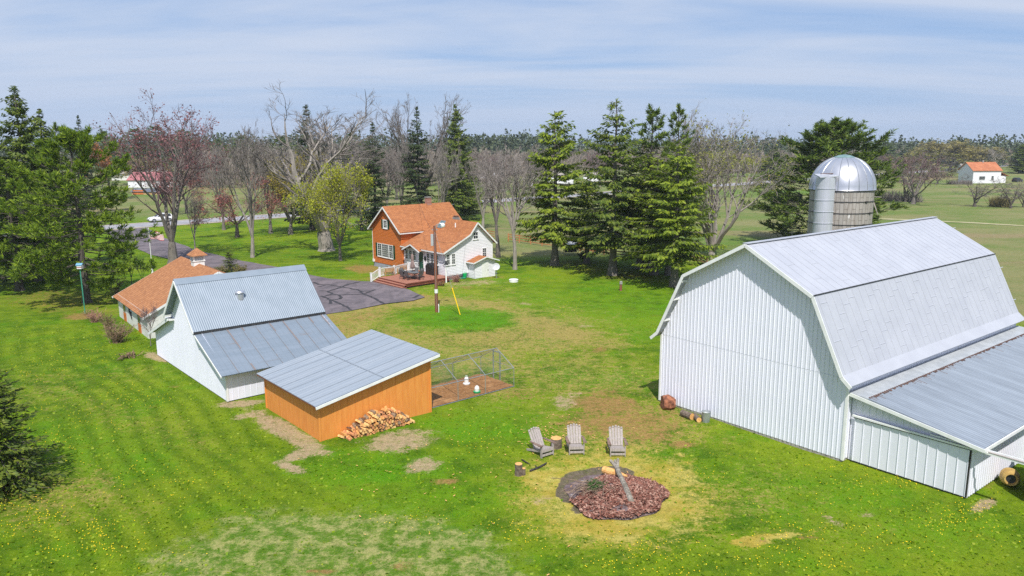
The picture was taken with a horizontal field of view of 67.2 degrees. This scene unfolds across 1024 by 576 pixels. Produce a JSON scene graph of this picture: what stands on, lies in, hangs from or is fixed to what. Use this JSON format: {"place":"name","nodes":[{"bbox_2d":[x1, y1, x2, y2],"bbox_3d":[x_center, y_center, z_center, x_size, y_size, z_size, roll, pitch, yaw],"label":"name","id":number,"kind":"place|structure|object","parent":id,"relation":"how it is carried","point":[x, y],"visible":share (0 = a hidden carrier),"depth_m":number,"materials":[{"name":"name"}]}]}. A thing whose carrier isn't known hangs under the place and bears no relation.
{"place":"outdoors","nodes":[
{"label":"outdoors","id":0,"kind":"place"},
{"bbox_2d":[110,227,323,277],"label":"driveway","id":1,"kind":"structure","parent":0,"point":[159,248],"depth_m":108.04,"materials":[{"name":"asphalt"}]},
{"bbox_2d":[6,165,1005,235],"bbox_3d":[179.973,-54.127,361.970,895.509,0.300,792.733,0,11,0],"label":"road","id":2,"kind":"structure","parent":0,"point":[178,222],"depth_m":154.80,"materials":[{"name":"asphalt"}]},
{"bbox_2d":[0,143,1023,575],"bbox_3d":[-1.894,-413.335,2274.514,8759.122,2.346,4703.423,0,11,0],"label":"ground","id":3,"kind":"structure","parent":0,"point":[572,289],"depth_m":36.64,"materials":[{"name":"plant"}]},
{"bbox_2d":[0,126,26,279],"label":"pine tree","id":4,"kind":"object","parent":3,"relation":"on","point":[5,142],"visible":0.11,"depth_m":85.18,"materials":[{"name":"green plant"}]},
{"bbox_2d":[0,364,68,504],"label":"spruce tree","id":5,"kind":"object","parent":3,"relation":"on","point":[17,456],"visible":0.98,"depth_m":33.14,"materials":[{"name":"green plant"}]},
{"bbox_2d":[0,86,78,284],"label":"spruce tree","id":6,"kind":"object","parent":3,"relation":"on","point":[19,144],"visible":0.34,"depth_m":83.20,"materials":[{"name":"green plant"}]},
{"bbox_2d":[2,109,93,274],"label":"spruce tree","id":7,"kind":"object","parent":3,"relation":"on","point":[43,134],"visible":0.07,"depth_m":88.70,"materials":[{"name":"green plant"}]},
{"bbox_2d":[0,159,111,291],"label":"red pine","id":8,"kind":"object","parent":3,"relation":"on","point":[9,170],"visible":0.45,"depth_m":78.68,"materials":[{"name":"green plant"}]},
{"bbox_2d":[47,121,89,226],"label":"pine tree","id":9,"kind":"object","parent":3,"relation":"on","point":[55,127],"visible":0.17,"depth_m":105.45,"materials":[{"name":"green plant"}]},
{"bbox_2d":[0,123,164,303],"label":"red pine","id":10,"kind":"object","parent":3,"relation":"on","point":[71,140],"visible":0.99,"depth_m":70.70,"materials":[{"name":"green plant"}]},
{"bbox_2d":[68,115,101,217],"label":"spruce tree","id":11,"kind":"object","parent":3,"relation":"on","point":[91,176],"visible":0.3,"depth_m":157.75,"materials":[{"name":"green plant"}]},
{"bbox_2d":[82,307,106,322],"bbox_3d":[-35.243,2.305,64.655,2.166,1.251,1.774,0,11,0],"label":"shrub","id":12,"kind":"object","parent":3,"relation":"on","point":[92,317],"visible":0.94,"depth_m":64.78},
{"bbox_2d":[78,143,111,210],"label":"young oak","id":13,"kind":"object","parent":3,"relation":"on","point":[102,162],"visible":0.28,"depth_m":169.42,"materials":[{"name":"brown plant"}]},
{"bbox_2d":[92,128,122,185],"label":"pine tree","id":14,"kind":"object","parent":3,"relation":"on","point":[108,181],"visible":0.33,"depth_m":209.59,"materials":[{"name":"green plant"}]},
{"bbox_2d":[97,309,119,329],"bbox_3d":[-32.685,2.487,62.104,1.489,1.786,1.383,3,11,18],"label":"shrub","id":15,"kind":"object","parent":3,"relation":"on","point":[104,322],"visible":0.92,"depth_m":61.84,"materials":[{"name":"brown plant"}]},
{"bbox_2d":[98,320,136,343],"bbox_3d":[-29.590,3.304,57.988,2.819,1.682,2.289,-5,12,-24],"label":"shrub","id":16,"kind":"object","parent":3,"relation":"on","point":[115,336],"visible":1,"depth_m":57.87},
{"bbox_2d":[109,127,163,161],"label":"pine tree","id":17,"kind":"object","parent":3,"relation":"on","point":[132,134],"visible":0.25,"depth_m":340.97,"materials":[{"name":"green plant"}]},
{"bbox_2d":[115,156,172,178],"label":"budding tree","id":18,"kind":"object","parent":3,"relation":"on","point":[141,167],"visible":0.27,"depth_m":291.74,"materials":[{"name":"grey plant"}]},
{"bbox_2d":[137,302,157,345],"bbox_3d":[-26.837,2.701,56.953,1.412,3.512,1.363,0,11,0],"label":"bare sapling","id":19,"kind":"object","parent":3,"relation":"on","point":[146,316],"visible":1,"depth_m":56.84,"materials":[{"name":"grey plant"}]},
{"bbox_2d":[132,188,169,194],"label":"equipment shed","id":20,"kind":"structure","parent":3,"relation":"on","point":[139,191],"depth_m":233.37,"materials":[{"name":"beige wood"}]},
{"bbox_2d":[129,124,180,167],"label":"pine tree","id":21,"kind":"object","parent":3,"relation":"on","point":[147,129],"visible":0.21,"depth_m":340.22,"materials":[{"name":"green plant"}]},
{"bbox_2d":[126,172,184,187],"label":"farm building","id":22,"kind":"structure","parent":3,"relation":"on","point":[132,182],"depth_m":271.15,"materials":[{"name":"white"}]},
{"bbox_2d":[89,88,228,263],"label":"red maple","id":23,"kind":"object","parent":3,"relation":"on","point":[170,231],"visible":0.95,"depth_m":96.74,"materials":[{"name":"grey plant"}]},
{"bbox_2d":[112,248,224,338],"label":"garage","id":24,"kind":"structure","parent":3,"relation":"on","point":[147,292],"depth_m":64.27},
{"bbox_2d":[157,129,205,175],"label":"pine tree","id":25,"kind":"object","parent":3,"relation":"on","point":[178,147],"visible":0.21,"depth_m":339.16,"materials":[{"name":"green plant"}]},
{"bbox_2d":[160,158,216,212],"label":"red maple","id":26,"kind":"object","parent":3,"relation":"on","point":[189,185],"visible":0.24,"depth_m":168.82,"materials":[{"name":"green plant"}]},
{"bbox_2d":[183,191,204,248],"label":"bare tree","id":27,"kind":"object","parent":3,"relation":"on","point":[193,205],"visible":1,"depth_m":110.46,"materials":[{"name":"grey plant"}]},
{"bbox_2d":[169,140,223,185],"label":"bare tree","id":28,"kind":"object","parent":3,"relation":"on","point":[200,154],"visible":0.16,"depth_m":273.88,"materials":[{"name":"grey plant"}]},
{"bbox_2d":[192,138,230,229],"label":"bare tree","id":29,"kind":"object","parent":3,"relation":"on","point":[220,178],"visible":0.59,"depth_m":134.07,"materials":[{"name":"grey plant"}]},
{"bbox_2d":[222,251,241,272],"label":"spruce","id":30,"kind":"object","parent":3,"relation":"on","point":[229,263],"visible":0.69,"depth_m":90.99,"materials":[{"name":"green plant"}]},
{"bbox_2d":[187,173,290,237],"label":"red maple","id":31,"kind":"object","parent":3,"relation":"on","point":[224,199],"visible":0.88,"depth_m":124.24,"materials":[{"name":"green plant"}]},
{"bbox_2d":[211,116,276,257],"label":"bare tree","id":32,"kind":"object","parent":3,"relation":"on","point":[249,190],"visible":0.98,"depth_m":100.64,"materials":[{"name":"brown plant"}]},
{"bbox_2d":[148,264,346,401],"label":"shed barn","id":33,"kind":"structure","parent":3,"relation":"on","point":[227,337],"depth_m":48.61,"materials":[{"name":"white metal"}]},
{"bbox_2d":[241,130,294,233],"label":"bare tree","id":34,"kind":"object","parent":3,"relation":"on","point":[270,230],"visible":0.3,"depth_m":128.68,"materials":[{"name":"grey plant"}]},
{"bbox_2d":[262,147,328,234],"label":"golden willow","id":35,"kind":"object","parent":3,"relation":"on","point":[285,208],"visible":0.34,"depth_m":127.50,"materials":[{"name":"plant"}]},
{"bbox_2d":[278,104,339,229],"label":"spruce tree","id":36,"kind":"object","parent":3,"relation":"on","point":[311,226],"visible":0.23,"depth_m":133.32,"materials":[{"name":"green plant"}]},
{"bbox_2d":[238,81,396,251],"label":"silver maple","id":37,"kind":"object","parent":3,"relation":"on","point":[325,243],"visible":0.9,"depth_m":106.22,"materials":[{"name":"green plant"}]},
{"bbox_2d":[281,155,374,260],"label":"willow tree","id":38,"kind":"object","parent":3,"relation":"on","point":[329,193],"visible":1,"depth_m":96.25,"materials":[{"name":"green plant"}]},
{"bbox_2d":[256,329,439,441],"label":"coop shed","id":39,"kind":"structure","parent":3,"relation":"on","point":[329,392],"depth_m":41.53,"materials":[{"name":"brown wood"}]},
{"bbox_2d":[332,134,377,229],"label":"bare tree","id":40,"kind":"object","parent":3,"relation":"on","point":[361,228],"visible":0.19,"depth_m":133.22,"materials":[{"name":"grey plant"}]},
{"bbox_2d":[333,153,378,213],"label":"spruce tree","id":41,"kind":"object","parent":3,"relation":"on","point":[350,202],"visible":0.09,"depth_m":166.35,"materials":[{"name":"green plant"}]},
{"bbox_2d":[310,277,423,313],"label":"parking area","id":42,"kind":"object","parent":3,"relation":"on","point":[385,294],"visible":0.48,"depth_m":76.91,"materials":[{"name":"asphalt"}]},
{"bbox_2d":[313,282,419,309],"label":"tar line","id":43,"kind":"object","parent":42,"relation":"on","point":[341,297],"visible":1,"depth_m":76.86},
{"bbox_2d":[346,122,394,225],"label":"spruce tree","id":44,"kind":"object","parent":3,"relation":"on","point":[375,200],"visible":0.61,"depth_m":133.34,"materials":[{"name":"green plant"}]},
{"bbox_2d":[371,147,411,205],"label":"bare tree","id":45,"kind":"object","parent":3,"relation":"on","point":[391,172],"visible":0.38,"depth_m":165.88,"materials":[{"name":"grey plant"}]},
{"bbox_2d":[384,127,411,204],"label":"bare tree","id":46,"kind":"object","parent":3,"relation":"on","point":[400,168],"visible":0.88,"depth_m":154.54,"materials":[{"name":"grey plant"}]},
{"bbox_2d":[373,270,450,288],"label":"deck","id":47,"kind":"structure","parent":3,"relation":"on","point":[397,282],"depth_m":82.96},
{"bbox_2d":[370,262,418,281],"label":"deck railing","id":48,"kind":"object","parent":47,"relation":"on","point":[389,273],"visible":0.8,"depth_m":85.20,"materials":[{"name":"white paint"}]},
{"bbox_2d":[392,106,436,205],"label":"spruce tree","id":49,"kind":"object","parent":3,"relation":"on","point":[421,193],"visible":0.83,"depth_m":153.24,"materials":[{"name":"green plant"}]},
{"bbox_2d":[365,90,471,202],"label":"bare oak","id":50,"kind":"object","parent":3,"relation":"on","point":[397,122],"visible":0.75,"depth_m":161.36,"materials":[{"name":"grey plant"}]},
{"bbox_2d":[367,197,499,279],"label":"farmhouse","id":51,"kind":"object","parent":3,"relation":"on","point":[401,234],"visible":0.91,"depth_m":90.13,"materials":[{"name":"orange"}]},
{"bbox_2d":[431,223,444,311],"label":"utility pole","id":52,"kind":"object","parent":3,"relation":"on","point":[433,238],"visible":0.95,"depth_m":67.48,"materials":[{"name":"brown wood"}]},
{"bbox_2d":[429,134,466,201],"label":"bare tree","id":53,"kind":"object","parent":3,"relation":"on","point":[444,169],"visible":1,"depth_m":133.18,"materials":[{"name":"grey plant"}]},
{"bbox_2d":[433,104,487,219],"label":"spruce tree","id":54,"kind":"object","parent":3,"relation":"on","point":[464,202],"visible":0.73,"depth_m":149.45,"materials":[{"name":"green plant"}]},
{"bbox_2d":[440,157,488,212],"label":"spruce tree","id":55,"kind":"object","parent":3,"relation":"on","point":[467,177],"visible":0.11,"depth_m":164.95,"materials":[{"name":"green plant"}]},
{"bbox_2d":[431,374,513,406],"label":"pen floor","id":56,"kind":"structure","parent":3,"relation":"on","point":[447,393],"depth_m":46.65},
{"bbox_2d":[431,348,513,407],"bbox_3d":[-3.274,5.148,46.336,6.201,2.118,3.342,-9,14,-39],"label":"chicken run","id":57,"kind":"object","parent":3,"relation":"on","point":[499,362],"visible":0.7,"depth_m":46.80,"materials":[{"name":"wire netting"},{"name":"grey metal tube"},{"name":"brown soil"}]},
{"bbox_2d":[465,148,505,227],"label":"bare tree","id":58,"kind":"object","parent":3,"relation":"on","point":[473,176],"visible":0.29,"depth_m":132.73,"materials":[{"name":"grey plant"}]},
{"bbox_2d":[468,145,517,257],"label":"bare tree","id":59,"kind":"object","parent":3,"relation":"on","point":[490,200],"visible":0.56,"depth_m":100.66,"materials":[{"name":"grey plant"}]},
{"bbox_2d":[0,266,1019,574],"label":"dandelions","id":60,"kind":"object","parent":3,"relation":"on","point":[494,522],"visible":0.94,"depth_m":30.17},
{"bbox_2d":[0,125,1023,169],"bbox_3d":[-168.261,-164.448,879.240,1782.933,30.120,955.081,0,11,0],"label":"pine woods","id":61,"kind":"object","parent":3,"relation":"on","point":[492,143],"visible":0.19,"depth_m":469.84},
{"bbox_2d":[0,322,1023,575],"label":"grass tufts","id":62,"kind":"object","parent":3,"relation":"on","point":[420,482],"visible":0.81,"depth_m":32.58,"materials":[{"name":"plant"}]},
{"bbox_2d":[6,144,1018,187],"bbox_3d":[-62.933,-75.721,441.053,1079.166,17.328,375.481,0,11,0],"label":"bare woods","id":63,"kind":"object","parent":3,"relation":"on","point":[573,158],"visible":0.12,"depth_m":359.31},
{"bbox_2d":[475,144,555,269],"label":"bare tree","id":64,"kind":"object","parent":3,"relation":"on","point":[517,179],"visible":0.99,"depth_m":90.92,"materials":[{"name":"grey plant"}]},
{"bbox_2d":[526,427,556,458],"bbox_3d":[1.356,7.375,36.985,0.974,1.170,1.300,-8,13,-35],"label":"adirondack chair","id":65,"kind":"object","parent":3,"relation":"on","point":[536,440],"visible":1,"depth_m":37.03,"materials":[{"name":"grey wood"}]},
{"bbox_2d":[551,436,561,449],"bbox_3d":[2.169,7.601,37.732,0.588,0.542,0.588,0,11,0],"label":"tree stump","id":66,"kind":"object","parent":3,"relation":"on","point":[558,444],"visible":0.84,"depth_m":37.52,"materials":[{"name":"brown wood"}]},
{"bbox_2d":[514,110,609,265],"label":"norway spruce","id":67,"kind":"object","parent":3,"relation":"on","point":[548,205],"visible":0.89,"depth_m":92.42,"materials":[{"name":"green plant"}]},
{"bbox_2d":[565,423,586,454],"bbox_3d":[3.058,7.302,37.330,0.974,1.170,1.300,-1,11,-3],"label":"adirondack chair","id":68,"kind":"object","parent":3,"relation":"on","point":[573,437],"visible":1,"depth_m":37.52,"materials":[{"name":"grey wood"}]},
{"bbox_2d":[551,175,619,263],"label":"norway spruce","id":69,"kind":"object","parent":3,"relation":"on","point":[581,243],"visible":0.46,"depth_m":94.81,"materials":[{"name":"green plant"}]},
{"bbox_2d":[487,230,707,265],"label":"rail fence","id":70,"kind":"object","parent":3,"relation":"on","point":[519,240],"visible":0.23,"depth_m":114.36,"materials":[{"name":"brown wood"}]},
{"bbox_2d":[583,150,622,186],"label":"bare tree","id":71,"kind":"object","parent":3,"relation":"on","point":[594,165],"visible":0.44,"depth_m":262.18,"materials":[{"name":"grey plant"}]},
{"bbox_2d":[557,98,659,275],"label":"norway spruce","id":72,"kind":"object","parent":3,"relation":"on","point":[616,227],"visible":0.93,"depth_m":84.88,"materials":[{"name":"green plant"}]},
{"bbox_2d":[564,474,665,519],"bbox_3d":[4.423,8.529,32.506,4.347,0.486,4.298,0,11,0],"label":"ash bed","id":73,"kind":"object","parent":3,"relation":"on","point":[589,477],"visible":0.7,"depth_m":31.45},
{"bbox_2d":[555,477,619,499],"bbox_3d":[3.185,8.303,32.177,2.980,0.482,2.119,0,11,0],"label":"brush pile","id":74,"kind":"object","parent":73,"relation":"on","point":[596,484],"visible":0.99,"depth_m":32.15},
{"bbox_2d":[569,472,669,518],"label":"wood chips","id":75,"kind":"object","parent":73,"relation":"on","point":[650,493],"visible":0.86,"depth_m":31.51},
{"bbox_2d":[609,458,633,501],"bbox_3d":[4.659,8.204,32.942,0.466,0.436,3.781,-1,11,-2],"label":"grey log","id":76,"kind":"object","parent":75,"relation":"on","point":[615,465],"visible":1,"depth_m":32.63,"materials":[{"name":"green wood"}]},
{"bbox_2d":[607,425,628,456],"bbox_3d":[5.039,7.342,37.069,0.974,1.170,1.300,0,11,1],"label":"adirondack chair","id":77,"kind":"object","parent":3,"relation":"on","point":[613,443],"visible":1,"depth_m":37.25,"materials":[{"name":"grey wood"}]},
{"bbox_2d":[593,143,690,268],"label":"norway spruce","id":78,"kind":"object","parent":3,"relation":"on","point":[636,209],"visible":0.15,"depth_m":90.34,"materials":[{"name":"green plant"}]},
{"bbox_2d":[620,103,679,269],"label":"spruce tree","id":79,"kind":"object","parent":3,"relation":"on","point":[651,113],"visible":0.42,"depth_m":89.01,"materials":[{"name":"green plant"}]},
{"bbox_2d":[598,157,703,274],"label":"norway spruce","id":80,"kind":"object","parent":3,"relation":"on","point":[651,183],"visible":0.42,"depth_m":85.85,"materials":[{"name":"green plant"}]},
{"bbox_2d":[660,394,675,409],"bbox_3d":[8.749,6.402,43.114,0.734,0.861,0.812,-1,11,-5],"label":"root stump","id":81,"kind":"object","parent":3,"relation":"on","point":[667,401],"visible":1,"depth_m":42.82,"materials":[{"name":"brown wood"}]},
{"bbox_2d":[636,165,703,275],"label":"norway spruce","id":82,"kind":"object","parent":3,"relation":"on","point":[667,271],"visible":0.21,"depth_m":85.94,"materials":[{"name":"green plant"}]},
{"bbox_2d":[622,143,726,287],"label":"norway spruce","id":83,"kind":"object","parent":3,"relation":"on","point":[675,223],"visible":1,"depth_m":78.49,"materials":[{"name":"green plant"}]},
{"bbox_2d":[653,103,709,265],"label":"evergreen tree","id":84,"kind":"object","parent":3,"relation":"on","point":[681,111],"visible":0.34,"depth_m":90.88,"materials":[{"name":"green plant"}]},
{"bbox_2d":[620,98,808,258],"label":"bare willow","id":85,"kind":"object","parent":3,"relation":"on","point":[707,175],"visible":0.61,"depth_m":97.22,"materials":[{"name":"grey plant"}]},
{"bbox_2d":[699,150,741,177],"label":"budding tree","id":86,"kind":"object","parent":3,"relation":"on","point":[718,156],"visible":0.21,"depth_m":314.74,"materials":[{"name":"grey plant"}]},
{"bbox_2d":[726,156,772,176],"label":"budding tree","id":87,"kind":"object","parent":3,"relation":"on","point":[741,163],"visible":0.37,"depth_m":331.61,"materials":[{"name":"green plant"}]},
{"bbox_2d":[752,147,787,179],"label":"spruce tree","id":88,"kind":"object","parent":3,"relation":"on","point":[771,163],"visible":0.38,"depth_m":302.52,"materials":[{"name":"green plant"}]},
{"bbox_2d":[740,116,911,236],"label":"pine tree","id":89,"kind":"object","parent":3,"relation":"on","point":[819,142],"visible":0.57,"depth_m":109.22,"materials":[{"name":"green plant"}]},
{"bbox_2d":[650,216,1023,497],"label":"gambrel barn","id":90,"kind":"structure","parent":3,"relation":"on","point":[896,348],"depth_m":38.47,"materials":[{"name":"white metal"}]},
{"bbox_2d":[851,417,971,496],"bbox_3d":[17.366,7.318,33.798,0.090,2.120,4.990,-9,14,-38],"label":"sliding door","id":91,"kind":"structure","parent":90,"relation":"in","point":[938,464],"depth_m":33.62,"materials":[{"name":"white metal"}]},
{"bbox_2d":[807,154,877,233],"bbox_3d":[26.133,-3.591,61.582,5.709,13.971,5.063,0,11,0],"label":"silo","id":92,"kind":"object","parent":3,"relation":"on","point":[842,188],"visible":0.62,"depth_m":58.87,"materials":[{"name":"concrete"},{"name":"galvanized metal"}]},
{"bbox_2d":[874,189,924,201],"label":"hedge","id":93,"kind":"object","parent":3,"relation":"on","point":[888,196],"visible":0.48,"depth_m":193.76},
{"bbox_2d":[877,151,937,181],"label":"budding tree","id":94,"kind":"object","parent":3,"relation":"on","point":[917,161],"visible":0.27,"depth_m":286.82,"materials":[{"name":"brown plant"}]},
{"bbox_2d":[894,157,921,201],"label":"bare tree","id":95,"kind":"object","parent":3,"relation":"on","point":[905,192],"visible":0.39,"depth_m":190.95,"materials":[{"name":"grey plant"}]},
{"bbox_2d":[878,152,951,203],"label":"bare tree","id":96,"kind":"object","parent":3,"relation":"on","point":[911,173],"visible":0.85,"depth_m":183.97,"materials":[{"name":"grey plant"}]},
{"bbox_2d":[903,148,973,176],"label":"budding tree","id":97,"kind":"object","parent":3,"relation":"on","point":[947,155],"visible":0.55,"depth_m":322.35,"materials":[{"name":"brown plant"}]},
{"bbox_2d":[915,166,966,183],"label":"budding tree","id":98,"kind":"object","parent":3,"relation":"on","point":[953,171],"visible":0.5,"depth_m":268.23,"materials":[{"name":"brown plant"}]},
{"bbox_2d":[903,138,984,170],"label":"budding tree","id":99,"kind":"object","parent":3,"relation":"on","point":[960,147],"visible":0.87,"depth_m":386.47,"materials":[{"name":"green plant"}]},
{"bbox_2d":[954,144,1009,161],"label":"budding tree","id":100,"kind":"object","parent":3,"relation":"on","point":[978,156],"visible":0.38,"depth_m":400.81,"materials":[{"name":"green plant"}]},
{"bbox_2d":[958,160,1007,182],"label":"white house","id":101,"kind":"structure","parent":3,"relation":"on","point":[984,172],"depth_m":274.91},
{"bbox_2d":[952,174,1013,206],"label":"bare tree","id":102,"kind":"object","parent":3,"relation":"on","point":[977,194],"visible":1,"depth_m":177.27,"materials":[{"name":"brown plant"}]},
{"bbox_2d":[983,195,1012,207],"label":"hedge","id":103,"kind":"object","parent":3,"relation":"on","point":[995,201],"visible":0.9,"depth_m":176.33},
{"bbox_2d":[992,178,1023,207],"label":"bare tree","id":104,"kind":"object","parent":3,"relation":"on","point":[1006,196],"visible":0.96,"depth_m":172.52,"materials":[{"name":"grey plant"}]},
{"bbox_2d":[999,467,1019,485],"bbox_3d":[21.656,8.132,33.493,0.771,0.776,1.513,7,13,33],"label":"mixer drum","id":105,"kind":"object","parent":3,"relation":"on","point":[1008,476],"visible":1,"depth_m":33.01,"materials":[{"name":"yellow paint"}]},
{"bbox_2d":[1003,143,1023,172],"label":"spruce tree","id":106,"kind":"object","parent":3,"relation":"on","point":[1017,159],"visible":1,"depth_m":353.75,"materials":[{"name":"green plant"}]},
{"bbox_2d":[0,0,1023,146],"label":"sky","id":107,"kind":"structure","parent":0,"point":[926,69],"materials":[{"name":"blue"}]},
{"bbox_2d":[100,166,1003,229],"bbox_3d":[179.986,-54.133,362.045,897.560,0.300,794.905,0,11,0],"label":"road shoulder","id":108,"kind":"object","parent":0,"point":[351,212],"visible":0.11,"depth_m":156.61},
{"bbox_2d":[881,218,1023,225],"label":"field track","id":109,"kind":"structure","parent":0,"point":[959,222],"depth_m":142.91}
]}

